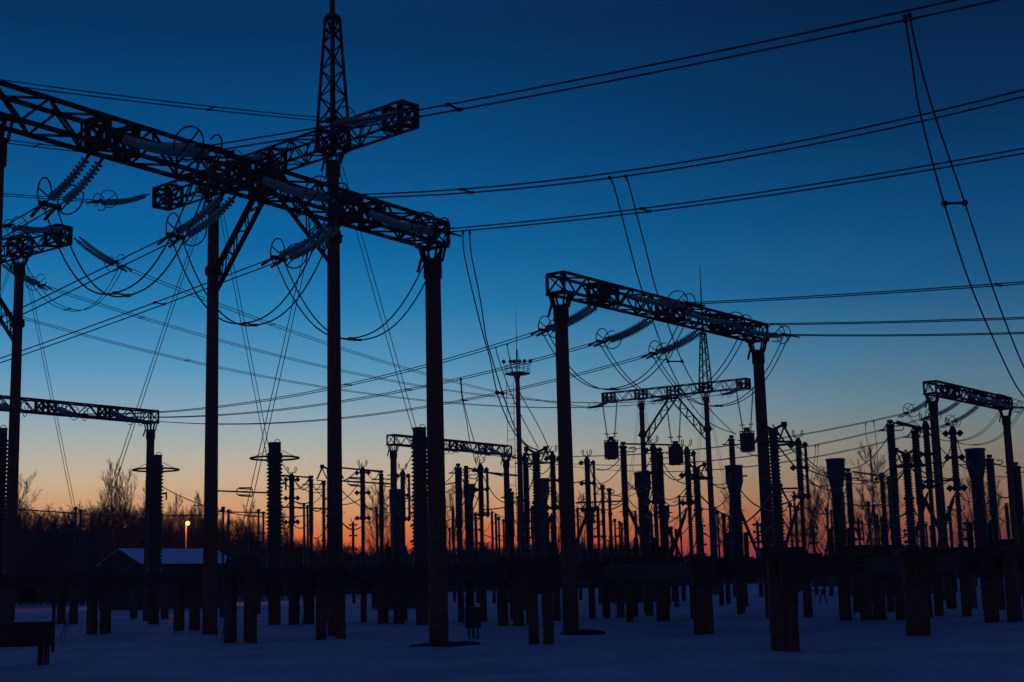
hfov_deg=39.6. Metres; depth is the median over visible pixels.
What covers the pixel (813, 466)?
dropper wire
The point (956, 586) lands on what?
isolator post
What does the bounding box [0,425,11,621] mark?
ringed current transformer
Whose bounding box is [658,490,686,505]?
slack cable
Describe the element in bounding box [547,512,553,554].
isolator post
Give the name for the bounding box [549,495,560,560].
bare tree
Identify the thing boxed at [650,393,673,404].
insulator string
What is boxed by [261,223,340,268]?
insulator string
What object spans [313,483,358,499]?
slack cable
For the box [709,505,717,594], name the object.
isolator post
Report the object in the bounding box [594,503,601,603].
circuit breaker pole
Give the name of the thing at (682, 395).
jumper loop
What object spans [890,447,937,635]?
switch pole
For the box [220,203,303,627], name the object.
guy wire
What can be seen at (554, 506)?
circuit breaker pole
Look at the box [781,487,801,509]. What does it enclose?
slack cable
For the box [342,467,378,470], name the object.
tube busbar
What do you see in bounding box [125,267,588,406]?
power line
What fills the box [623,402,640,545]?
guy wire
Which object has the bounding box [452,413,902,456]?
power line
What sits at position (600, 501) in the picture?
tube busbar
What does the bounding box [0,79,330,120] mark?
power line
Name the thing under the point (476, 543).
circuit breaker pole
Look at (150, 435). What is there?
steel gantry
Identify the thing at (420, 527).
ringed current transformer
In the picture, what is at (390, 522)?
isolator post
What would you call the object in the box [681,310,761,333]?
insulator string
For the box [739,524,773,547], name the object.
slack cable
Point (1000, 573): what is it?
platform girder
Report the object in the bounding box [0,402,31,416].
insulator string
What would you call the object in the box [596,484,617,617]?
isolator post
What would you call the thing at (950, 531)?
isolator post
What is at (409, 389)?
power line
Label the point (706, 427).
steel gantry
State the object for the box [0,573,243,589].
platform girder
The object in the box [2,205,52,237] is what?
power line
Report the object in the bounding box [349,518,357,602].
circuit breaker pole
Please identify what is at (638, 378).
jumper loop
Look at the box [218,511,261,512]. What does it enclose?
tube busbar
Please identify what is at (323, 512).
isolator post
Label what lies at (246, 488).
tube busbar
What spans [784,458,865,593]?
bare tree
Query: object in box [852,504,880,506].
slack cable
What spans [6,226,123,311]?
jumper loop
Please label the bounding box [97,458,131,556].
bare tree
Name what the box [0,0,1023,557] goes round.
sky
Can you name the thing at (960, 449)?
slack cable
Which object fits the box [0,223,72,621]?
steel gantry
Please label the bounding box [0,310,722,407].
power line
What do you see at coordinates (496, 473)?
tube busbar
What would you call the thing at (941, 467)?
slack cable
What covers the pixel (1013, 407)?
insulator string
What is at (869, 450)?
dropper wire
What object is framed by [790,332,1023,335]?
power line
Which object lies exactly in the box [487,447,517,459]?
insulator string
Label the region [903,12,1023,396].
dropper wire
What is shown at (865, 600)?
post frame
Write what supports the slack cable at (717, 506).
attached to the circuit breaker pole at (689, 502)
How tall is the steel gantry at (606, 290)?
13.850 m
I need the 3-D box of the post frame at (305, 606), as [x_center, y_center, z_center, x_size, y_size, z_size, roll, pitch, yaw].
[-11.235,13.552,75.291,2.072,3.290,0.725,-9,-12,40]
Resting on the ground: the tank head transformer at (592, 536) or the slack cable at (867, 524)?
the tank head transformer at (592, 536)
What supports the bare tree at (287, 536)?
on the ground
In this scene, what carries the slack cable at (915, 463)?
attached to the circuit breaker pole at (937, 588)
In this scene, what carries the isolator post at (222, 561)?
on the ground
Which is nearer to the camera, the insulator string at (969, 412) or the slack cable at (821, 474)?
the slack cable at (821, 474)
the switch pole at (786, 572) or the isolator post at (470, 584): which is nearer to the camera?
the switch pole at (786, 572)
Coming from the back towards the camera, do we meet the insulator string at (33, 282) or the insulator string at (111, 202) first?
the insulator string at (33, 282)
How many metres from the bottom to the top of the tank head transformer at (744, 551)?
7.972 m
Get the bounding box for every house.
[96,541,230,610]
[812,576,837,585]
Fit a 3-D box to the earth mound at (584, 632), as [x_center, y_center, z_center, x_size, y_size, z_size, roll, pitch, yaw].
[2.554,10.624,51.782,1.835,0.228,1.623,-1,-9,0]
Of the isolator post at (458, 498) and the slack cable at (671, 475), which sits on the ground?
the isolator post at (458, 498)
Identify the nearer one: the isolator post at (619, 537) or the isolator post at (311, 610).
the isolator post at (311, 610)
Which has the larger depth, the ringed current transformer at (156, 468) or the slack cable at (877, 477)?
the ringed current transformer at (156, 468)
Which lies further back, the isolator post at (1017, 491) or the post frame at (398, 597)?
the post frame at (398, 597)
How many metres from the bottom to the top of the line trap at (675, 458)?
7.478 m
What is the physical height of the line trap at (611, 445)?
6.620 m
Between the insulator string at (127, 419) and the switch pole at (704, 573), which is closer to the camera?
the switch pole at (704, 573)
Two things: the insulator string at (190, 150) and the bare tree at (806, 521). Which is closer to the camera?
the insulator string at (190, 150)
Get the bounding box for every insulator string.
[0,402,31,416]
[1,262,51,290]
[3,216,67,235]
[29,154,103,220]
[53,406,91,420]
[73,236,131,272]
[85,190,149,210]
[109,411,147,425]
[118,125,234,167]
[157,192,236,247]
[216,149,264,171]
[259,175,358,212]
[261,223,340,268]
[319,106,399,132]
[364,209,461,244]
[444,443,458,453]
[459,444,489,457]
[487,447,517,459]
[530,305,597,337]
[586,400,610,410]
[588,318,653,348]
[622,290,705,313]
[641,330,701,359]
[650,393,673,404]
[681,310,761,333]
[719,386,741,397]
[736,325,799,343]
[898,396,933,417]
[920,402,959,420]
[940,406,978,427]
[961,392,1015,407]
[989,399,1023,412]
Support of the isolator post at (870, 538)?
on the ground
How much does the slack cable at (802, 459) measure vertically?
1.161 m
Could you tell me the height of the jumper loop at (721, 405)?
2.967 m
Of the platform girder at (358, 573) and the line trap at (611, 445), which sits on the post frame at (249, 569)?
the platform girder at (358, 573)
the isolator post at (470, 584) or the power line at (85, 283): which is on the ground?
the isolator post at (470, 584)
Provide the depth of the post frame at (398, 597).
71.42 m
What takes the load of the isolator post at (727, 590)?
on the ground
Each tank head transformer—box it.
[387,489,407,564]
[463,484,479,606]
[517,512,530,608]
[533,478,553,614]
[583,510,597,560]
[633,471,655,612]
[659,505,672,606]
[722,465,754,612]
[824,458,849,556]
[964,448,992,608]
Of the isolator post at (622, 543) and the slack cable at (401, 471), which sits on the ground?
the isolator post at (622, 543)
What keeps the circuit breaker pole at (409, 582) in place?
on the ground
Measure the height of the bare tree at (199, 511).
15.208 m
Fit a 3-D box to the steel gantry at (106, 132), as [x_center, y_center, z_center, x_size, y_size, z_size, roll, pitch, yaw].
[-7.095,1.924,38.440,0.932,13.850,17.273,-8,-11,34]
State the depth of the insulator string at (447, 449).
114.91 m
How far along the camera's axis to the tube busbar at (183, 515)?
90.38 m
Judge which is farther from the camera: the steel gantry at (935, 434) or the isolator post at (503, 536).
the isolator post at (503, 536)
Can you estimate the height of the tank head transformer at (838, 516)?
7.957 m
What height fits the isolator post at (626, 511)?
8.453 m
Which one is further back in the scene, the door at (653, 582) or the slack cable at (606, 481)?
the door at (653, 582)
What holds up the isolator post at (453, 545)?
on the ground
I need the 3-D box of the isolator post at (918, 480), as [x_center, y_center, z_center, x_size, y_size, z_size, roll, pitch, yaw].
[17.607,7.739,60.320,1.778,8.336,1.030,-1,-9,0]
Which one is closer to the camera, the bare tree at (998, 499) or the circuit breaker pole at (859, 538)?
the circuit breaker pole at (859, 538)
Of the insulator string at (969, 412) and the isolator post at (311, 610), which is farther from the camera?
the insulator string at (969, 412)
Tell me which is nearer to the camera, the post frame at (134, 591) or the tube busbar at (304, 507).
the tube busbar at (304, 507)
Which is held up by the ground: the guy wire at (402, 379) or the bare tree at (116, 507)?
the bare tree at (116, 507)
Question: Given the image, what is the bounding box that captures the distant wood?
[3,493,351,606]
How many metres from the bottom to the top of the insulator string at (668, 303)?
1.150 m
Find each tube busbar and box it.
[18,509,123,516]
[163,515,203,515]
[218,487,267,496]
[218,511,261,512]
[283,506,326,508]
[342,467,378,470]
[343,477,392,486]
[471,470,521,476]
[576,500,621,503]
[852,471,885,476]
[896,420,919,427]
[922,479,953,481]
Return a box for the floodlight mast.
[502,331,531,554]
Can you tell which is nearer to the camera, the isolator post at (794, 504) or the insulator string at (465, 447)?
the insulator string at (465, 447)
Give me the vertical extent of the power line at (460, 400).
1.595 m
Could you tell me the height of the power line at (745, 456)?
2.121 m
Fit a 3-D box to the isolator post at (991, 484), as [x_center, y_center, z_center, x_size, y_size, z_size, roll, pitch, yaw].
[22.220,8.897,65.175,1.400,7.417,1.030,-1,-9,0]
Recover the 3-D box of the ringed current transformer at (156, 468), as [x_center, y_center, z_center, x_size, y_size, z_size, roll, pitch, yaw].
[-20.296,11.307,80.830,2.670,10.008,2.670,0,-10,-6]
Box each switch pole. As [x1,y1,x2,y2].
[309,464,351,639]
[519,446,558,643]
[682,462,718,634]
[754,422,806,651]
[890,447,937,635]
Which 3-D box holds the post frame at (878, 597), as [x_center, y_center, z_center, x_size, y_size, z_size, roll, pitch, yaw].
[15.398,10.016,58.292,2.030,3.290,0.725,-10,-13,42]
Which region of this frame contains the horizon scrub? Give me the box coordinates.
[16,521,979,602]
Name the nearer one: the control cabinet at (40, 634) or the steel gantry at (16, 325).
the control cabinet at (40, 634)
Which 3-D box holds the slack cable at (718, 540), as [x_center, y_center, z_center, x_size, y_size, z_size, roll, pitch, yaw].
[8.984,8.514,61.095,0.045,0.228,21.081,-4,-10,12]
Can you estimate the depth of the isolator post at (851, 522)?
69.29 m
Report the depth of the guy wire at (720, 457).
141.29 m
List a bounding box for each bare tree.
[3,470,43,574]
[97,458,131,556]
[97,477,126,559]
[114,464,144,547]
[132,480,163,547]
[162,492,190,547]
[186,490,203,548]
[218,518,247,558]
[229,500,266,600]
[281,510,306,593]
[360,478,390,565]
[365,487,406,561]
[446,479,486,596]
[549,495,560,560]
[575,491,595,560]
[717,485,743,554]
[783,485,827,552]
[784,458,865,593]
[845,441,899,552]
[858,477,903,551]
[947,468,1000,586]
[964,478,1010,547]
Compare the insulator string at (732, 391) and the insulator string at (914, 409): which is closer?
the insulator string at (914, 409)
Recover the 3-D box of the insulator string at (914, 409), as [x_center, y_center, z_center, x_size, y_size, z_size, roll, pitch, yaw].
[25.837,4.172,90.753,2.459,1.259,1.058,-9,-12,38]
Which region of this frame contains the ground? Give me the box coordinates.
[0,577,1023,681]
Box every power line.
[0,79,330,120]
[0,238,173,325]
[0,259,277,362]
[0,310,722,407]
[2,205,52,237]
[3,193,92,201]
[8,140,223,163]
[22,331,541,414]
[44,286,650,402]
[81,342,598,417]
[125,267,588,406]
[138,354,649,424]
[210,0,1000,149]
[337,89,1023,198]
[442,147,1023,231]
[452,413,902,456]
[486,418,925,465]
[512,424,943,471]
[692,281,1023,303]
[747,317,1023,324]
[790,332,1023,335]
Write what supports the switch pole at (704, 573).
on the ground
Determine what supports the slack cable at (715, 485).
attached to the switch pole at (704, 573)
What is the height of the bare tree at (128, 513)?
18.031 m
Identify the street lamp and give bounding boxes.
[185,521,190,547]
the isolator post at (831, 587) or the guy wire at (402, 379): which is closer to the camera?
the guy wire at (402, 379)
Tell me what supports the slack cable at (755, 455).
attached to the circuit breaker pole at (807, 593)
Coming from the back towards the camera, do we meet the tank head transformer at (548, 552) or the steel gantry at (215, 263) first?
the tank head transformer at (548, 552)
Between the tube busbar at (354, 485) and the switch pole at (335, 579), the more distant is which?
the tube busbar at (354, 485)
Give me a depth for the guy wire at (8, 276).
75.14 m
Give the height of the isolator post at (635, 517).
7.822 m
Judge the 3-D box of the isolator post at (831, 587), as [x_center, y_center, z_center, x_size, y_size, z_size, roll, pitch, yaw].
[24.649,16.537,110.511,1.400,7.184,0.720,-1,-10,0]
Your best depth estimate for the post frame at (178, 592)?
67.91 m
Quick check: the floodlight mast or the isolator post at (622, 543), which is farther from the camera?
the floodlight mast
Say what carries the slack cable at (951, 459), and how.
attached to the circuit breaker pole at (937, 588)
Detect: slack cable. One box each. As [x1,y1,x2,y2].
[6,487,150,532]
[160,485,308,517]
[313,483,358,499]
[333,463,362,482]
[333,480,395,510]
[333,511,362,529]
[364,505,412,512]
[383,453,412,479]
[510,480,532,504]
[588,459,619,470]
[588,467,620,483]
[603,459,650,495]
[655,480,690,499]
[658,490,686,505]
[659,456,692,483]
[700,472,730,488]
[700,494,735,516]
[701,493,730,509]
[703,533,736,542]
[732,443,792,456]
[736,483,772,511]
[738,495,771,525]
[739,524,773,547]
[778,434,835,475]
[778,446,848,490]
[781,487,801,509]
[782,517,803,541]
[802,453,834,474]
[804,506,836,514]
[808,469,834,479]
[836,450,904,483]
[838,439,886,468]
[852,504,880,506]
[853,519,881,524]
[898,416,924,477]
[905,449,929,473]
[911,438,952,477]
[929,433,988,470]
[951,421,974,468]
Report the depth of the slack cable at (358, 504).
62.65 m
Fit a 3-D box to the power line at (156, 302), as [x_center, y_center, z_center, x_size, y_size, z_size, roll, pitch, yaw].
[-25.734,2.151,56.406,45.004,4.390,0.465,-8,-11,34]
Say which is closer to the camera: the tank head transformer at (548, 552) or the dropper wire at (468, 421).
the dropper wire at (468, 421)
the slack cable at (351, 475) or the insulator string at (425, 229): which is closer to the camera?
the insulator string at (425, 229)
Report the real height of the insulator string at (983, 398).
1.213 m
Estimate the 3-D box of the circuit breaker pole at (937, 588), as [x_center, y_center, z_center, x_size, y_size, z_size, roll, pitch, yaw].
[17.962,7.568,61.366,1.728,8.999,1.030,-2,-9,1]
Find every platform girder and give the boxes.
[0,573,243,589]
[2,574,129,600]
[237,565,407,582]
[447,563,633,581]
[605,556,864,579]
[632,553,1003,584]
[864,554,1023,573]
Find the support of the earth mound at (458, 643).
on the ground
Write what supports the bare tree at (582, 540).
on the ground
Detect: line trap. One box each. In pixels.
[601,391,618,459]
[665,388,683,465]
[735,381,754,452]
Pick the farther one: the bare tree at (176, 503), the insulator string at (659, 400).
the bare tree at (176, 503)
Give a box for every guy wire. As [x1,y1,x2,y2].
[0,259,15,296]
[23,261,98,625]
[59,197,209,642]
[215,156,329,642]
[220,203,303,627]
[340,159,466,614]
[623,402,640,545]
[686,395,705,582]
[708,395,729,511]
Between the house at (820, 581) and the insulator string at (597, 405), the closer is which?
the insulator string at (597, 405)
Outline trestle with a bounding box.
[811,589,827,602]
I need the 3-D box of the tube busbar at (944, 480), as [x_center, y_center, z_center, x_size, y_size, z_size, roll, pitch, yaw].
[18.233,5.954,60.620,1.630,0.085,0.083,-3,-10,10]
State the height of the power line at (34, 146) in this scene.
2.583 m
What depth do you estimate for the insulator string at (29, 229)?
71.10 m
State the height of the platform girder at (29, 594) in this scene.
1.045 m
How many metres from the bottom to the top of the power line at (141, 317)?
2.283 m
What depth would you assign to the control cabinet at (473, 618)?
50.73 m
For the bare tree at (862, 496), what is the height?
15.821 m
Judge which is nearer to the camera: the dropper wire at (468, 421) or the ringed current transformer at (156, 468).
the dropper wire at (468, 421)
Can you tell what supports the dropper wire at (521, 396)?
attached to the isolator post at (526, 504)
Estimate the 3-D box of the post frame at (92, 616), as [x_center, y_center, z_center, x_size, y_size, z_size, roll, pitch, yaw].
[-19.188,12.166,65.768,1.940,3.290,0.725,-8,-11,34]
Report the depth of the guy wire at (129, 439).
59.16 m
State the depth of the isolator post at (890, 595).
67.30 m
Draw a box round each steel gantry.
[0,80,449,643]
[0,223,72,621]
[0,395,158,620]
[152,0,419,635]
[386,434,511,602]
[545,270,774,630]
[601,265,750,593]
[922,380,1021,600]
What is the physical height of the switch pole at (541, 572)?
6.329 m
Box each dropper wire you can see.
[460,378,479,464]
[462,231,537,449]
[496,344,551,453]
[608,174,735,433]
[804,444,818,500]
[865,420,877,479]
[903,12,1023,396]
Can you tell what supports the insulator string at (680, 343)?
attached to the steel gantry at (606, 290)
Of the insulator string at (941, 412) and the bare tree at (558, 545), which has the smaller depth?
the insulator string at (941, 412)
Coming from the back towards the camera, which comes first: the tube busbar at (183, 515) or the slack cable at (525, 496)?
the tube busbar at (183, 515)
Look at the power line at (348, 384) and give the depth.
67.58 m
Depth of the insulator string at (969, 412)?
96.52 m
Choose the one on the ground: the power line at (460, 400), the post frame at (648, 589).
the post frame at (648, 589)
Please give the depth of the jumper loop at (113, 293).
34.20 m
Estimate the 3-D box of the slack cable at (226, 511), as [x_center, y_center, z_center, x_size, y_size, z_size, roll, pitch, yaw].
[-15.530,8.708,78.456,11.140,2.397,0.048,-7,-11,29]
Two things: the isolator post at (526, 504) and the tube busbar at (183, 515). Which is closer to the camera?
the isolator post at (526, 504)
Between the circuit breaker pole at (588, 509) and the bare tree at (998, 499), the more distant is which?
the bare tree at (998, 499)
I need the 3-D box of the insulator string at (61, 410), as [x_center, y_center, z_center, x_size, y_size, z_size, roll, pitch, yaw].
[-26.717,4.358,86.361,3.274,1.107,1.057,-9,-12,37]
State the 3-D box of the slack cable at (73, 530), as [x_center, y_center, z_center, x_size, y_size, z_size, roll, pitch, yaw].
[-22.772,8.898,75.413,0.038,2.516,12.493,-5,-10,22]
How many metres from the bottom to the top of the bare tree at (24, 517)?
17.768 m
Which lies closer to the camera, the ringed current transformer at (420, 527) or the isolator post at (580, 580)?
the ringed current transformer at (420, 527)
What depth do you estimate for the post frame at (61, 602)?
88.41 m
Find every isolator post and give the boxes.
[68,507,84,594]
[218,507,232,617]
[252,509,266,613]
[283,475,321,623]
[299,504,308,564]
[314,480,326,621]
[343,467,392,562]
[372,506,379,565]
[387,496,390,542]
[446,526,452,584]
[448,463,470,621]
[449,506,455,601]
[462,466,502,606]
[488,512,498,602]
[492,517,506,556]
[501,488,521,618]
[514,496,519,552]
[515,451,552,624]
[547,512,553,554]
[575,507,586,599]
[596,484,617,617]
[612,442,678,621]
[612,519,622,595]
[616,523,623,555]
[619,511,637,536]
[649,448,679,620]
[670,526,677,600]
[674,496,693,600]
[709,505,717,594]
[710,511,725,604]
[719,513,734,603]
[722,435,756,613]
[728,510,744,596]
[782,503,799,605]
[790,491,799,591]
[822,507,834,596]
[838,469,860,612]
[861,501,877,596]
[871,514,883,552]
[872,472,894,611]
[879,420,911,552]
[903,426,949,616]
[924,523,932,592]
[946,506,958,572]
[948,509,963,591]
[979,454,1005,609]
[1000,503,1010,538]
[1005,462,1023,609]
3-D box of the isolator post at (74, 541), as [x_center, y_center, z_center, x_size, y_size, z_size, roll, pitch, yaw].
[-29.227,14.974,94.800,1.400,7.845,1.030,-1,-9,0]
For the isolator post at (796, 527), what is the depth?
87.14 m
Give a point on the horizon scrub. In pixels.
(487, 556)
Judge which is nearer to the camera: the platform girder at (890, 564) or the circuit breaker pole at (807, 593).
the platform girder at (890, 564)
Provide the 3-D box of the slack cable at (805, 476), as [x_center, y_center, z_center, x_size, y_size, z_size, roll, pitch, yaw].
[11.726,4.962,53.667,0.041,1.396,33.761,-4,-10,16]
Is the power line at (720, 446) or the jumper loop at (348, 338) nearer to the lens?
the jumper loop at (348, 338)
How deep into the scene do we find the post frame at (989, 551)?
52.74 m
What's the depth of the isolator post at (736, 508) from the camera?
71.33 m
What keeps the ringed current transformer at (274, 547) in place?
on the ground
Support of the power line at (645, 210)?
attached to the insulator string at (425, 229)
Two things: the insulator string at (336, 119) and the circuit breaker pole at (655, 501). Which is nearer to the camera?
the insulator string at (336, 119)
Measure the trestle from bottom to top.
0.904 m
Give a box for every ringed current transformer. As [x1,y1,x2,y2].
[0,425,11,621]
[132,452,179,623]
[249,439,299,624]
[409,424,428,624]
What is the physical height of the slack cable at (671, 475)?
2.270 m
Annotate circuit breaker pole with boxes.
[283,467,301,624]
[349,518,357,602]
[355,460,373,622]
[395,463,414,619]
[472,457,493,620]
[473,511,479,602]
[529,502,534,553]
[542,445,561,620]
[576,450,603,617]
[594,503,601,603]
[643,436,680,620]
[649,507,654,536]
[670,439,695,618]
[752,517,763,595]
[784,430,821,616]
[808,520,818,594]
[854,514,864,544]
[915,413,952,615]
[937,418,979,615]
[963,516,969,546]
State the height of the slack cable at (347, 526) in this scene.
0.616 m
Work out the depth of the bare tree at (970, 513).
149.27 m
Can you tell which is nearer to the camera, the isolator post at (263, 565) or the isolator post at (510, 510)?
the isolator post at (510, 510)
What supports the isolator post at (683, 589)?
on the ground
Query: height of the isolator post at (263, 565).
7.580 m
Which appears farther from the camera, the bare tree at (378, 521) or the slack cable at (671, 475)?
the bare tree at (378, 521)
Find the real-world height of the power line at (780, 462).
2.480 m
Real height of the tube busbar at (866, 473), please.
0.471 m
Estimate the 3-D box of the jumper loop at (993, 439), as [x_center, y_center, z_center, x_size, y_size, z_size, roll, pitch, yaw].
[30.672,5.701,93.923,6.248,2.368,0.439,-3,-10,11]
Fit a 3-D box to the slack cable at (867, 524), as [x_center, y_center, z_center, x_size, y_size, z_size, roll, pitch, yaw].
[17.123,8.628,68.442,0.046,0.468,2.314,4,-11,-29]
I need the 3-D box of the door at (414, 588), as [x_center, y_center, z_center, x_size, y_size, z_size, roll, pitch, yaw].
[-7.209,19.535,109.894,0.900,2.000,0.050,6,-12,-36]
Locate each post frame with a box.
[56,574,77,623]
[83,568,113,633]
[130,573,168,618]
[171,566,201,630]
[216,558,265,642]
[288,565,313,623]
[376,562,408,623]
[490,556,523,625]
[601,556,624,616]
[630,556,653,615]
[673,557,748,606]
[828,545,876,619]
[870,544,904,619]
[944,547,977,608]
[971,539,1023,622]
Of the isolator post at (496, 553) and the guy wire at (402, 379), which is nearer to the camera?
the guy wire at (402, 379)
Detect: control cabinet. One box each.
[0,621,57,665]
[463,607,481,638]
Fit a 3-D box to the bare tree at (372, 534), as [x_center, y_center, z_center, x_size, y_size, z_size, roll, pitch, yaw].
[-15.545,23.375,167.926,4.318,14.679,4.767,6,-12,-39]
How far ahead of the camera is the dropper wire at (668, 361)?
44.90 m
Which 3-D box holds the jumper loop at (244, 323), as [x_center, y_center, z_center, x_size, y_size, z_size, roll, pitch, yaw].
[-7.054,-1.986,38.879,5.859,3.138,0.484,-7,-11,30]
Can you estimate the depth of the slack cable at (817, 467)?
68.45 m
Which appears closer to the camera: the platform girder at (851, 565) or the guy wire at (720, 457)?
the platform girder at (851, 565)
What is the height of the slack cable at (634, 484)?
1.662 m
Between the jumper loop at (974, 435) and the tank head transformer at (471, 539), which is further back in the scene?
the jumper loop at (974, 435)
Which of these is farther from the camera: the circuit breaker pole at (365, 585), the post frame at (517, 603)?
the circuit breaker pole at (365, 585)
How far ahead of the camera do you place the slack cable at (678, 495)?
57.17 m
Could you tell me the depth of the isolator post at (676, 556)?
107.58 m
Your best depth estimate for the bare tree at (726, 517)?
168.19 m
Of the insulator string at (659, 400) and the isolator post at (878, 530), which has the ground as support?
the isolator post at (878, 530)
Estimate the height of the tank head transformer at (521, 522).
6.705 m
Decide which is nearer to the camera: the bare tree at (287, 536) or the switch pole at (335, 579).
the switch pole at (335, 579)
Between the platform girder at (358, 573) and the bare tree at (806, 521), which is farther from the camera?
the bare tree at (806, 521)
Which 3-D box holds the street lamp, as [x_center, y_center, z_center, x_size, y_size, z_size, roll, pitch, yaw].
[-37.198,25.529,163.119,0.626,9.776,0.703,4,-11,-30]
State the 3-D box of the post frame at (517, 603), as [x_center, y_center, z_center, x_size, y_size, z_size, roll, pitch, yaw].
[-0.166,11.340,63.789,1.893,3.290,0.725,-9,-12,39]
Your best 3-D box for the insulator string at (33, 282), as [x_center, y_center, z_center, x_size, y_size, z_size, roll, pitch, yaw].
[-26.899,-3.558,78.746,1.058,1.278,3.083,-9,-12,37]
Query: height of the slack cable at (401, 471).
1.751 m
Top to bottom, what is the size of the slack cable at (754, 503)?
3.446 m
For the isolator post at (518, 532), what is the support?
on the ground
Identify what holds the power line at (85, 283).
attached to the insulator string at (196, 229)
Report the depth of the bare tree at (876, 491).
148.88 m
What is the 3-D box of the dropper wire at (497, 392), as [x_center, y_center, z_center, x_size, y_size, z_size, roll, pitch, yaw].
[-0.495,0.154,45.703,0.747,6.611,4.680,-6,-11,27]
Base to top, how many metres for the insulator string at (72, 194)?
1.354 m
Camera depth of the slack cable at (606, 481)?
68.58 m
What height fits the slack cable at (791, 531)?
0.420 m
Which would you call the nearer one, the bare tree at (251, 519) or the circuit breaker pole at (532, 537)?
the circuit breaker pole at (532, 537)
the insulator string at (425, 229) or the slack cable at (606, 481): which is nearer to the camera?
the insulator string at (425, 229)
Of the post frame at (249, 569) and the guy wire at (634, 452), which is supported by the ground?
the post frame at (249, 569)
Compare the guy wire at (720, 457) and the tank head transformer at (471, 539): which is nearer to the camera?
the tank head transformer at (471, 539)
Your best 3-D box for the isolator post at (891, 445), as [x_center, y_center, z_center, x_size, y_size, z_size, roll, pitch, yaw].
[16.817,7.726,61.339,1.759,8.739,1.030,-1,-9,0]
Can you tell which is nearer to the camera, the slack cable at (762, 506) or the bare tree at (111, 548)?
the slack cable at (762, 506)
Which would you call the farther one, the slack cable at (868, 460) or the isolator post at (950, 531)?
the isolator post at (950, 531)
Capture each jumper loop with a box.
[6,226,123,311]
[43,148,217,297]
[171,197,343,326]
[274,231,445,340]
[541,305,692,389]
[599,325,749,398]
[651,336,788,406]
[906,403,1006,441]
[929,408,1023,445]
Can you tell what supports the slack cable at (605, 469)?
attached to the circuit breaker pole at (588, 509)
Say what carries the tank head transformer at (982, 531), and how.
on the ground
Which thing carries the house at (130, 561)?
on the ground
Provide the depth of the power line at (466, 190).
31.51 m
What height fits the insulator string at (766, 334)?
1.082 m
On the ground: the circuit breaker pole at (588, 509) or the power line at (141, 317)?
the circuit breaker pole at (588, 509)
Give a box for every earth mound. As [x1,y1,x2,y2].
[409,641,480,646]
[559,629,605,634]
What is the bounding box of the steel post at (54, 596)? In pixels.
[51,563,58,651]
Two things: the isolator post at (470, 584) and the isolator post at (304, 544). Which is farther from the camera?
the isolator post at (304, 544)
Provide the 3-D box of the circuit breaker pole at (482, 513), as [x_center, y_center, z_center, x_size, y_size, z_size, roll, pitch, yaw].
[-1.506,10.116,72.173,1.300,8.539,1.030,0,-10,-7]
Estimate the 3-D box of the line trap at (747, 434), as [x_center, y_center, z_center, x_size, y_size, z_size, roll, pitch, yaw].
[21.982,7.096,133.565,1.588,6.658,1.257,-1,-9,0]
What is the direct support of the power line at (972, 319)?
attached to the insulator string at (729, 324)
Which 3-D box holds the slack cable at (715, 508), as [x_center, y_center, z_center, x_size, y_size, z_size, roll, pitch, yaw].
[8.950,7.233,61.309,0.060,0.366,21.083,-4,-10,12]
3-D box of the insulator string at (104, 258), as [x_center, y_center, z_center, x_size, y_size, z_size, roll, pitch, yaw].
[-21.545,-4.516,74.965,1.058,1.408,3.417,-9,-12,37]
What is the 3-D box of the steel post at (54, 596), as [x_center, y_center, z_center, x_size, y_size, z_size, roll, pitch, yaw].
[-15.191,8.914,47.163,0.200,3.060,0.200,-1,-9,0]
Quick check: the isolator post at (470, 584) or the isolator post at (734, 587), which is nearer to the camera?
the isolator post at (470, 584)
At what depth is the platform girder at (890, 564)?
51.68 m
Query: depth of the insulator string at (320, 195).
38.11 m
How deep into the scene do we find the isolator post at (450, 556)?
114.68 m
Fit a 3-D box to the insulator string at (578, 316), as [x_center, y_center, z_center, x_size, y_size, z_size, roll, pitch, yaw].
[2.175,-0.795,58.091,3.283,1.105,1.058,-9,-12,37]
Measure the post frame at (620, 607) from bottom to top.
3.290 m
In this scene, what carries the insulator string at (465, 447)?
attached to the steel gantry at (393, 463)
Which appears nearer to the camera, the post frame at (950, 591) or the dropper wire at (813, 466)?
the post frame at (950, 591)
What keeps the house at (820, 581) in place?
on the ground
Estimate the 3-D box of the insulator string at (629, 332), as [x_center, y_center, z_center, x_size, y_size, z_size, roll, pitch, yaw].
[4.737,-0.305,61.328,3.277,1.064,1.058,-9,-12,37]
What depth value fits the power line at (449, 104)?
27.20 m
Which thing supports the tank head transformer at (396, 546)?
on the ground
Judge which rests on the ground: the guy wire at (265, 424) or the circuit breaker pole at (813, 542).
the circuit breaker pole at (813, 542)
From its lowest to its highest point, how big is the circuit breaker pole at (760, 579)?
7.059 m
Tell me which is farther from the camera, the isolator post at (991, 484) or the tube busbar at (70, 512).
the tube busbar at (70, 512)
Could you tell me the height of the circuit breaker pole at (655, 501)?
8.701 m
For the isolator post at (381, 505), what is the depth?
75.48 m
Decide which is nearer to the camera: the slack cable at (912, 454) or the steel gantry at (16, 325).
the slack cable at (912, 454)
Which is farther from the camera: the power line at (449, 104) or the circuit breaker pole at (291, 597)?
the circuit breaker pole at (291, 597)
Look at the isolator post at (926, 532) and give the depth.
115.39 m
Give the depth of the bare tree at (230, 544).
184.56 m

